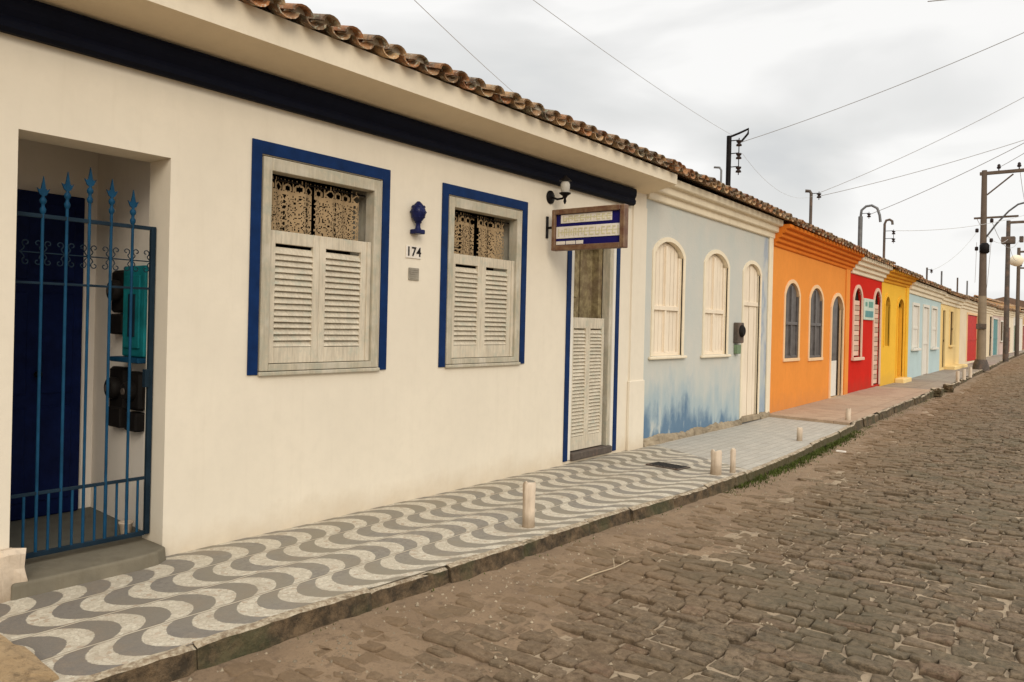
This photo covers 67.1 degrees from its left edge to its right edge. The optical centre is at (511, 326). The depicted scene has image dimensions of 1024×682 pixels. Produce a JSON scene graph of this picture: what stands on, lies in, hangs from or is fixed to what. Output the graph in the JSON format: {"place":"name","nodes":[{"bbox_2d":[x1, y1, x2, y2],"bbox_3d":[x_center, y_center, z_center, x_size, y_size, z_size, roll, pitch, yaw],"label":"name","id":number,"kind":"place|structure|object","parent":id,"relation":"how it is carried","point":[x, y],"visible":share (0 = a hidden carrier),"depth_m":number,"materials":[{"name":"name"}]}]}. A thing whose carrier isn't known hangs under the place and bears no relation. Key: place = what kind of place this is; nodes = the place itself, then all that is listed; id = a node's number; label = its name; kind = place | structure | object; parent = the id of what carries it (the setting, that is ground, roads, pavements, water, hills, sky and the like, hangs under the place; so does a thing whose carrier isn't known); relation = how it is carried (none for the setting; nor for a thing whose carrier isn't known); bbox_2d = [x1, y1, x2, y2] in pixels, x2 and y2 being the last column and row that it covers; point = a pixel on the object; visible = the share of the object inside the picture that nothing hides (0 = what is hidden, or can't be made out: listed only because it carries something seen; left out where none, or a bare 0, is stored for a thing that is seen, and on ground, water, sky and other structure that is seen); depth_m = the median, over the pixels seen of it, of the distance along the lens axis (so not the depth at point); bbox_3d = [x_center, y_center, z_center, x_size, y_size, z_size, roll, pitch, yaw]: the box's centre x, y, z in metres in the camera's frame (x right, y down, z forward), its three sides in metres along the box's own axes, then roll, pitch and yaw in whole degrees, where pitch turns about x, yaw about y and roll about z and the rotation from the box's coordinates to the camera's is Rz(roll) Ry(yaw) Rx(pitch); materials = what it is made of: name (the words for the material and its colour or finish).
{"place":"outdoors","nodes":[
{"label":"outdoors","id":0,"kind":"place"},
{"bbox_2d":[0,445,747,681],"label":"pavement","id":1,"kind":"structure","parent":0,"point":[72,633],"depth_m":5.09,"materials":[{"name":"tile"}]},
{"bbox_2d":[0,547,27,602],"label":"plinth stone","id":2,"kind":"object","parent":1,"relation":"on","point":[12,565],"visible":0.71,"depth_m":4.30,"materials":[{"name":"beige stone"}]},
{"bbox_2d":[522,481,535,527],"bbox_3d":[0.134,1.423,6.117,0.105,0.393,0.108,1,0,38],"label":"bollard","id":3,"kind":"object","parent":1,"relation":"on","point":[529,492],"visible":0.91,"depth_m":6.08,"materials":[{"name":"beige concrete"}]},
{"bbox_2d":[646,461,690,469],"bbox_3d":[1.802,1.612,8.921,0.440,0.017,0.260,1,0,45],"label":"drain cover","id":4,"kind":"object","parent":1,"relation":"on","point":[668,465],"visible":1,"depth_m":8.88,"materials":[{"name":"metal"}]},
{"bbox_2d":[710,449,721,474],"bbox_3d":[2.253,1.510,8.523,0.129,0.308,0.131,1,0,38],"label":"bollard","id":5,"kind":"object","parent":1,"relation":"on","point":[716,463],"visible":0.94,"depth_m":8.47,"materials":[{"name":"beige concrete"}]},
{"bbox_2d":[730,448,735,472],"bbox_3d":[2.474,1.518,8.642,0.064,0.302,0.066,1,0,38],"label":"bollard","id":6,"kind":"object","parent":1,"relation":"on","point":[733,460],"visible":0.91,"depth_m":8.62,"materials":[{"name":"beige concrete"}]},
{"bbox_2d":[171,354,1023,681],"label":"road","id":7,"kind":"structure","parent":0,"point":[967,436],"depth_m":4.97,"materials":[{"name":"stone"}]},
{"bbox_2d":[71,352,1023,681],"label":"kerb","id":8,"kind":"structure","parent":7,"relation":"on","point":[185,660],"depth_m":4.74,"materials":[{"name":"concrete"}]},
{"bbox_2d":[576,556,629,581],"bbox_3d":[0.657,1.697,5.404,0.079,0.038,0.662,1,0,36],"label":"twig","id":9,"kind":"object","parent":7,"relation":"on","point":[601,571],"visible":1,"depth_m":5.34,"materials":[{"name":"wood"}]},
{"bbox_2d":[297,400,929,639],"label":"grass","id":10,"kind":"structure","parent":7,"relation":"on","point":[830,446],"depth_m":9.98,"materials":[{"name":"green plant"}]},
{"bbox_2d":[930,387,942,396],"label":"kerb block","id":11,"kind":"structure","parent":7,"relation":"on","point":[937,392],"depth_m":19.54,"materials":[{"name":"stone"}]},
{"bbox_2d":[943,383,954,391],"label":"kerb block","id":12,"kind":"structure","parent":7,"relation":"on","point":[947,387],"depth_m":20.97,"materials":[{"name":"stone"}]},
{"bbox_2d":[285,0,1023,300],"label":"sky","id":13,"kind":"structure","parent":0,"point":[763,67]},
{"bbox_2d":[657,417,846,469],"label":"pavement","id":14,"kind":"structure","parent":0,"point":[756,443],"depth_m":11.16,"materials":[{"name":"tile"}]},
{"bbox_2d":[797,427,802,440],"bbox_3d":[4.204,1.587,11.274,0.085,0.233,0.084,1,0,38],"label":"bollard","id":15,"kind":"object","parent":14,"relation":"on","point":[799,433],"visible":0.91,"depth_m":11.24,"materials":[{"name":"beige concrete"}]},
{"bbox_2d":[769,386,929,424],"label":"pavement","id":16,"kind":"structure","parent":0,"point":[863,402],"depth_m":15.72,"materials":[{"name":"beige concrete"}]},
{"bbox_2d":[845,408,850,419],"bbox_3d":[5.847,1.543,13.418,0.095,0.240,0.094,1,0,38],"label":"bollard","id":17,"kind":"object","parent":16,"relation":"on","point":[848,415],"visible":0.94,"depth_m":13.38,"materials":[{"name":"beige concrete"}]},
{"bbox_2d":[883,374,961,394],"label":"pavement","id":18,"kind":"structure","parent":0,"point":[926,381],"depth_m":22.73,"materials":[{"name":"grey concrete"}]},
{"bbox_2d":[956,371,959,381],"bbox_3d":[13.473,1.516,23.323,0.105,0.346,0.107,1,0,38],"label":"bollard","id":19,"kind":"object","parent":18,"relation":"on","point":[957,376],"visible":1,"depth_m":23.28,"materials":[{"name":"white concrete"}]},
{"bbox_2d":[962,369,965,379],"bbox_3d":[14.218,1.509,24.265,0.105,0.345,0.107,1,0,38],"label":"bollard","id":20,"kind":"object","parent":18,"relation":"on","point":[963,374],"visible":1,"depth_m":24.22,"materials":[{"name":"white concrete"}]},
{"bbox_2d":[968,367,971,377],"bbox_3d":[14.970,1.504,25.199,0.105,0.343,0.107,1,0,38],"label":"bollard","id":21,"kind":"object","parent":18,"relation":"on","point":[970,373],"visible":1,"depth_m":25.16,"materials":[{"name":"white concrete"}]},
{"bbox_2d":[929,350,1023,378],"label":"pavement","id":22,"kind":"structure","parent":0,"point":[992,360],"depth_m":30.73,"materials":[{"name":"grey concrete"}]},
{"bbox_2d":[945,364,967,369],"bbox_3d":[17.431,1.634,30.251,0.350,0.220,3.200,1,0,38],"label":"doorstep","id":23,"kind":"object","parent":22,"relation":"on","point":[954,367],"visible":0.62,"depth_m":29.50,"materials":[{"name":"yellow paint"}]},
{"bbox_2d":[972,162,1023,370],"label":"utility pole","id":24,"kind":"object","parent":22,"relation":"on","point":[980,362],"visible":0.98,"depth_m":29.55,"materials":[{"name":"concrete"}]},
{"bbox_2d":[1001,220,1023,361],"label":"utility pole","id":25,"kind":"object","parent":22,"relation":"on","point":[1009,238],"visible":0.94,"depth_m":37.96,"materials":[{"name":"concrete"}]},
{"bbox_2d":[1010,248,1023,355],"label":"utility pole","id":26,"kind":"object","parent":22,"relation":"on","point":[1018,257],"visible":0.97,"depth_m":46.91,"materials":[{"name":"concrete"}]},
{"label":"ground","id":27,"kind":"structure","parent":0,"visible":0},
{"bbox_2d":[0,0,687,600],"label":"house","id":28,"kind":"structure","parent":27,"relation":"on","point":[278,168],"depth_m":5.95,"materials":[{"name":"beige paint"}]},
{"bbox_2d":[10,189,84,520],"bbox_3d":[-3.530,0.213,5.704,0.135,2.420,0.680,1,0,38],"label":"door","id":29,"kind":"structure","parent":28,"relation":"in","point":[26,312],"depth_m":5.78,"materials":[{"name":"blue paint"}]},
{"bbox_2d":[10,167,155,558],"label":"gate","id":30,"kind":"structure","parent":28,"relation":"attached to","point":[147,374],"depth_m":4.90,"materials":[{"name":"metal"}]},
{"bbox_2d":[106,270,123,333],"bbox_3d":[-2.893,-0.177,5.659,0.240,0.470,0.140,1,0,38],"label":"electricity meter","id":31,"kind":"object","parent":28,"relation":"attached to","point":[117,303],"visible":0.5,"depth_m":5.63,"materials":[{"name":"plastic"}]},
{"bbox_2d":[104,366,127,427],"bbox_3d":[-2.909,0.518,5.661,0.240,0.440,0.140,1,0,38],"label":"electricity meter","id":32,"kind":"object","parent":28,"relation":"attached to","point":[117,402],"visible":0.66,"depth_m":5.62,"materials":[{"name":"plastic"}]},
{"bbox_2d":[118,519,133,533],"bbox_3d":[-2.678,1.400,5.352,0.100,0.095,0.097,1,0,38],"label":"flower pot","id":33,"kind":"object","parent":28,"relation":"on","point":[122,522],"visible":0.64,"depth_m":5.33,"materials":[{"name":"beige ceramic"}]},
{"bbox_2d":[110,265,147,363],"bbox_3d":[-2.676,-0.086,5.460,0.410,0.680,0.135,1,0,38],"label":"meter box","id":34,"kind":"object","parent":28,"relation":"attached to","point":[139,323],"visible":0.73,"depth_m":5.38,"materials":[{"name":"teal paint"}]},
{"bbox_2d":[123,275,140,348],"bbox_3d":[-2.678,-0.101,5.433,0.220,0.510,0.022,1,0,38],"label":"door","id":35,"kind":"structure","parent":34,"relation":"in","point":[136,305],"depth_m":5.40,"materials":[{"name":"teal paint"}]},
{"bbox_2d":[120,371,144,431],"bbox_3d":[-2.697,0.534,5.470,0.210,0.420,0.140,1,0,38],"label":"electricity meter","id":36,"kind":"object","parent":28,"relation":"attached to","point":[137,403],"visible":0.8,"depth_m":5.43,"materials":[{"name":"plastic"}]},
{"bbox_2d":[247,138,390,375],"bbox_3d":[-1.614,-0.493,6.227,0.370,1.730,1.354,1,0,38],"label":"window","id":37,"kind":"structure","parent":28,"relation":"in","point":[298,307],"depth_m":6.10,"materials":[{"name":"white wood"}]},
{"bbox_2d":[406,245,420,258],"bbox_3d":[-0.880,-0.662,6.900,0.013,0.110,0.186,1,0,38],"label":"house number","id":38,"kind":"object","parent":28,"relation":"attached to","point":[414,252],"visible":1,"depth_m":6.89,"materials":[{"name":"black paint"}]},
{"bbox_2d":[408,267,418,280],"bbox_3d":[-0.878,-0.467,6.907,0.015,0.110,0.127,1,0,38],"label":"wall vent","id":39,"kind":"object","parent":28,"relation":"attached to","point":[413,273],"depth_m":6.90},
{"bbox_2d":[410,201,426,234],"bbox_3d":[-0.835,-0.966,6.871,0.150,0.290,0.152,1,0,38],"label":"wall ornament","id":40,"kind":"object","parent":28,"relation":"attached to","point":[418,212],"depth_m":6.83,"materials":[{"name":"blue ceramic"}]},
{"bbox_2d":[414,0,512,91],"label":"overhead wire","id":41,"kind":"object","parent":28,"relation":"attached to","point":[458,42],"visible":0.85,"depth_m":8.96,"materials":[{"name":"grey metal"}]},
{"bbox_2d":[438,183,527,367],"bbox_3d":[-0.386,-0.467,7.806,0.370,1.730,1.324,1,0,38],"label":"window","id":42,"kind":"structure","parent":28,"relation":"in","point":[481,310],"depth_m":7.73,"materials":[{"name":"white wood"}]},
{"bbox_2d":[546,175,570,203],"bbox_3d":[0.531,-1.494,8.478,0.268,0.313,0.150,1,0,38],"label":"wall lamp","id":43,"kind":"object","parent":28,"relation":"attached to","point":[565,180],"visible":1,"depth_m":8.42,"materials":[{"name":"black metal"}]},
{"bbox_2d":[546,204,628,250],"bbox_3d":[0.777,-1.038,8.216,0.999,0.445,0.090,1,0,38],"label":"hanging sign","id":44,"kind":"object","parent":28,"relation":"attached to","point":[593,227],"visible":1,"depth_m":8.15,"materials":[{"name":"brown wood"}]},
{"bbox_2d":[563,248,620,461],"bbox_3d":[0.860,0.169,9.417,0.385,2.800,1.190,1,0,38],"label":"door","id":45,"kind":"structure","parent":28,"relation":"in","point":[591,340],"depth_m":9.48,"materials":[{"name":"white wood"}]},
{"bbox_2d":[643,165,793,446],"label":"house","id":46,"kind":"structure","parent":27,"relation":"on","point":[709,261],"depth_m":11.84,"materials":[{"name":"blue paint"}]},
{"bbox_2d":[648,237,686,359],"bbox_3d":[2.192,-0.396,10.930,0.148,1.715,1.140,1,0,38],"label":"window","id":47,"kind":"structure","parent":46,"relation":"in","point":[666,264],"depth_m":10.94,"materials":[{"name":"beige wood"}]},
{"bbox_2d":[700,250,730,357],"bbox_3d":[3.217,-0.360,12.249,0.148,1.705,1.120,1,0,38],"label":"window","id":48,"kind":"structure","parent":46,"relation":"in","point":[714,272],"depth_m":12.27,"materials":[{"name":"white wood"}]},
{"bbox_2d":[714,166,721,182],"bbox_3d":[3.472,-2.277,13.032,0.143,0.858,0.043,1,0,24],"label":"service mast","id":49,"kind":"object","parent":46,"relation":"on","point":[718,167],"visible":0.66,"depth_m":13.00,"materials":[{"name":"grey metal"}]},
{"bbox_2d":[726,128,748,185],"bbox_3d":[3.833,-2.608,13.169,0.366,1.536,0.103,1,0,27],"label":"service mast","id":50,"kind":"object","parent":46,"relation":"on","point":[728,159],"visible":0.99,"depth_m":13.20,"materials":[{"name":"black metal"}]},
{"bbox_2d":[533,0,729,133],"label":"overhead wire","id":51,"kind":"object","parent":50,"relation":"attached to","point":[617,60],"visible":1,"depth_m":7.48,"materials":[{"name":"grey metal"}]},
{"bbox_2d":[742,32,1023,141],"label":"overhead wire","id":52,"kind":"object","parent":50,"relation":"attached to","point":[892,87],"visible":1,"depth_m":11.39,"materials":[{"name":"grey metal"}]},
{"bbox_2d":[733,322,745,353],"bbox_3d":[3.803,0.201,12.867,0.139,0.520,0.250,1,0,38],"label":"electricity meter","id":53,"kind":"object","parent":46,"relation":"attached to","point":[739,332],"visible":1,"depth_m":12.80,"materials":[{"name":"metal"}]},
{"bbox_2d":[739,261,761,422],"bbox_3d":[4.137,0.252,13.455,0.150,2.790,0.890,1,0,38],"label":"door","id":54,"kind":"structure","parent":46,"relation":"in","point":[749,280],"depth_m":13.50,"materials":[{"name":"white wood"}]},
{"bbox_2d":[770,217,868,412],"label":"house","id":55,"kind":"structure","parent":27,"relation":"on","point":[813,266],"depth_m":15.83,"materials":[{"name":"orange paint"}]},
{"bbox_2d":[783,279,800,361],"bbox_3d":[5.456,-0.116,15.102,0.098,1.600,0.960,1,0,38],"label":"window","id":56,"kind":"structure","parent":55,"relation":"in","point":[791,322],"depth_m":15.09,"materials":[{"name":"grey glass"}]},
{"bbox_2d":[805,189,820,223],"bbox_3d":[6.566,-2.391,16.855,0.341,1.214,0.098,1,0,31],"label":"service mast","id":57,"kind":"object","parent":55,"relation":"on","point":[811,203],"visible":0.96,"depth_m":16.85,"materials":[{"name":"metal"}]},
{"bbox_2d":[819,97,1023,192],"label":"overhead wire","id":58,"kind":"object","parent":57,"relation":"attached to","point":[923,147],"visible":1,"depth_m":14.81,"materials":[{"name":"grey metal"}]},
{"bbox_2d":[821,140,1022,195],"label":"overhead wire","id":59,"kind":"object","parent":57,"relation":"attached to","point":[925,169],"visible":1,"depth_m":16.32,"materials":[{"name":"grey metal"}]},
{"bbox_2d":[808,285,823,360],"bbox_3d":[6.413,-0.076,16.334,0.098,1.600,1.000,1,0,38],"label":"window","id":60,"kind":"structure","parent":55,"relation":"in","point":[816,307],"depth_m":16.32,"materials":[{"name":"grey glass"}]},
{"bbox_2d":[828,293,844,397],"bbox_3d":[7.233,0.423,17.677,0.428,2.375,1.050,1,0,38],"label":"door","id":61,"kind":"structure","parent":55,"relation":"in","point":[834,308],"depth_m":17.57,"materials":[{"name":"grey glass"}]},
{"bbox_2d":[848,251,896,392],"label":"house","id":62,"kind":"structure","parent":27,"relation":"on","point":[869,272],"depth_m":19.53,"materials":[{"name":"red paint"}]},
{"bbox_2d":[851,285,864,360],"bbox_3d":[8.486,-0.093,18.991,0.170,1.860,1.000,1,0,38],"label":"window","id":63,"kind":"structure","parent":62,"relation":"in","point":[855,348],"depth_m":19.08,"materials":[{"name":"white wood"}]},
{"bbox_2d":[863,298,873,319],"bbox_3d":[9.143,-0.429,19.779,0.044,0.540,1.040,1,0,38],"label":"wall sign","id":64,"kind":"object","parent":62,"relation":"attached to","point":[868,309],"visible":1,"depth_m":19.68,"materials":[{"name":"teal paint"}]},
{"bbox_2d":[858,204,881,246],"bbox_3d":[9.308,-2.452,20.082,0.560,1.452,0.122,1,0,27],"label":"service mast","id":65,"kind":"object","parent":62,"relation":"attached to","point":[860,223],"visible":0.93,"depth_m":20.14,"materials":[{"name":"black metal"}]},
{"bbox_2d":[871,143,1023,213],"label":"overhead wire","id":66,"kind":"object","parent":65,"relation":"attached to","point":[947,180],"visible":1,"depth_m":18.34,"materials":[{"name":"grey metal"}]},
{"bbox_2d":[871,288,881,385],"bbox_3d":[9.686,0.272,20.586,0.120,2.580,0.840,1,0,38],"label":"door","id":67,"kind":"structure","parent":62,"relation":"in","point":[875,322],"depth_m":20.71,"materials":[{"name":"white wood"}]},
{"bbox_2d":[879,265,922,385],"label":"house","id":68,"kind":"structure","parent":27,"relation":"on","point":[898,282],"depth_m":22.22,"materials":[{"name":"yellow paint"}]},
{"bbox_2d":[883,294,890,345],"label":"window","id":69,"kind":"structure","parent":68,"relation":"in","point":[887,295],"depth_m":21.53,"materials":[{"name":"yellow paint"}]},
{"bbox_2d":[883,218,894,257],"bbox_3d":[10.878,-2.401,22.257,0.325,1.414,0.103,1,0,38],"label":"service mast","id":70,"kind":"object","parent":68,"relation":"on","point":[884,231],"visible":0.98,"depth_m":22.29,"materials":[{"name":"metal"}]},
{"bbox_2d":[896,215,1023,230],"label":"overhead wire","id":71,"kind":"object","parent":70,"relation":"attached to","point":[949,228],"visible":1,"depth_m":23.45,"materials":[{"name":"grey metal"}]},
{"bbox_2d":[895,296,911,382],"bbox_3d":[11.507,0.420,22.779,0.385,2.600,1.100,1,0,38],"label":"door","id":72,"kind":"structure","parent":68,"relation":"in","point":[902,379],"depth_m":22.95,"materials":[{"name":"yellow paint"}]},
{"bbox_2d":[907,277,951,377],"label":"house","id":73,"kind":"structure","parent":27,"relation":"on","point":[926,296],"depth_m":25.53,"materials":[{"name":"blue paint"}]},
{"bbox_2d":[911,302,920,350],"bbox_3d":[12.866,0.018,24.578,0.138,1.520,1.200,1,0,38],"label":"window","id":74,"kind":"structure","parent":73,"relation":"in","point":[915,306],"depth_m":24.69,"materials":[{"name":"white wood"}]},
{"bbox_2d":[921,304,929,374],"bbox_3d":[13.876,0.454,25.940,0.078,2.350,1.080,1,0,38],"label":"door","id":75,"kind":"structure","parent":73,"relation":"in","point":[926,311],"depth_m":26.07,"materials":[{"name":"white wood"}]},
{"bbox_2d":[926,267,932,278],"bbox_3d":[14.877,-1.702,27.500,0.220,0.780,0.098,1,0,38],"label":"service mast","id":76,"kind":"object","parent":73,"relation":"on","point":[931,270],"visible":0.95,"depth_m":27.50,"materials":[{"name":"metal"}]},
{"bbox_2d":[930,306,938,349],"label":"window","id":77,"kind":"structure","parent":73,"relation":"in","point":[934,310],"depth_m":27.26,"materials":[{"name":"white wood"}]},
{"bbox_2d":[939,289,969,382],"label":"house","id":78,"kind":"structure","parent":27,"relation":"on","point":[952,303],"depth_m":29.72,"materials":[{"name":"yellow paint"}]},
{"bbox_2d":[940,308,945,367],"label":"door","id":79,"kind":"structure","parent":78,"relation":"in","point":[943,329],"depth_m":28.83,"materials":[{"name":"yellow paint"}]},
{"bbox_2d":[949,309,954,346],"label":"window","id":80,"kind":"structure","parent":78,"relation":"in","point":[951,317],"depth_m":30.23,"materials":[{"name":"yellow paint"}]},
{"bbox_2d":[959,293,987,376],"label":"house","id":81,"kind":"structure","parent":27,"relation":"on","point":[968,331],"depth_m":33.48,"materials":[{"name":"beige paint"}]},
{"bbox_2d":[966,312,977,361],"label":"door","id":82,"kind":"structure","parent":81,"relation":"in","point":[971,332],"depth_m":34.61,"materials":[{"name":"red paint"}]},
{"bbox_2d":[959,297,1010,355],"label":"house","id":83,"kind":"structure","parent":27,"relation":"on","point":[997,331],"depth_m":47.45,"materials":[{"name":"paint"}]},
{"bbox_2d":[992,317,998,354],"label":"door","id":84,"kind":"structure","parent":83,"relation":"in","point":[995,322],"depth_m":46.72,"materials":[{"name":"teal paint"}]},
{"bbox_2d":[1000,320,1003,341],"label":"window","id":85,"kind":"structure","parent":83,"relation":"in","point":[1001,322],"depth_m":49.28,"materials":[{"name":"white wood"}]},
{"bbox_2d":[977,302,998,356],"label":"house","id":86,"kind":"structure","parent":27,"relation":"on","point":[990,312],"depth_m":43.71,"materials":[{"name":"beige paint"}]},
{"bbox_2d":[988,315,992,355],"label":"door","id":87,"kind":"structure","parent":86,"relation":"in","point":[990,316],"depth_m":44.44,"materials":[{"name":"white wood"}]},
{"bbox_2d":[973,295,1023,349],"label":"house","id":88,"kind":"structure","parent":27,"relation":"on","point":[1001,303],"depth_m":64.37,"materials":[{"name":"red paint"}]},
{"bbox_2d":[1022,325,1023,348],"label":"door","id":89,"kind":"structure","parent":88,"relation":"in","point":[1022,325],"depth_m":65.04,"materials":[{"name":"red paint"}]},
{"bbox_2d":[988,302,1014,352],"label":"house","id":90,"kind":"structure","parent":27,"relation":"on","point":[1011,314],"depth_m":54.34,"materials":[{"name":"beige paint"}]},
{"bbox_2d":[1009,326,1010,351],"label":"door","id":91,"kind":"structure","parent":90,"relation":"in","point":[1009,326],"depth_m":53.99,"materials":[{"name":"beige paint"}]},
{"bbox_2d":[987,301,1023,351],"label":"house","id":92,"kind":"structure","parent":27,"relation":"on","point":[1020,329],"depth_m":60.79,"materials":[{"name":"beige paint"}]},
{"bbox_2d":[1013,324,1014,350],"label":"door","id":93,"kind":"structure","parent":92,"relation":"in","point":[1014,324],"depth_m":57.36,"materials":[{"name":"grey paint"}]},
{"bbox_2d":[995,297,1023,306],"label":"house","id":94,"kind":"structure","parent":27,"relation":"on","point":[1013,301],"depth_m":77.58,"materials":[{"name":"ceramic"}]},
{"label":"pavement","id":95,"kind":"structure","parent":0,"visible":0},
{"bbox_2d":[0,673,52,681],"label":"ledge stone","id":96,"kind":"object","parent":95,"relation":"on","point":[14,677],"visible":0.94,"depth_m":3.27,"materials":[{"name":"beige stone"}]},
{"bbox_2d":[0,634,58,680],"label":"ledge stone","id":97,"kind":"object","parent":95,"relation":"on","point":[21,660],"visible":0.89,"depth_m":3.42,"materials":[{"name":"beige stone"}]}
]}

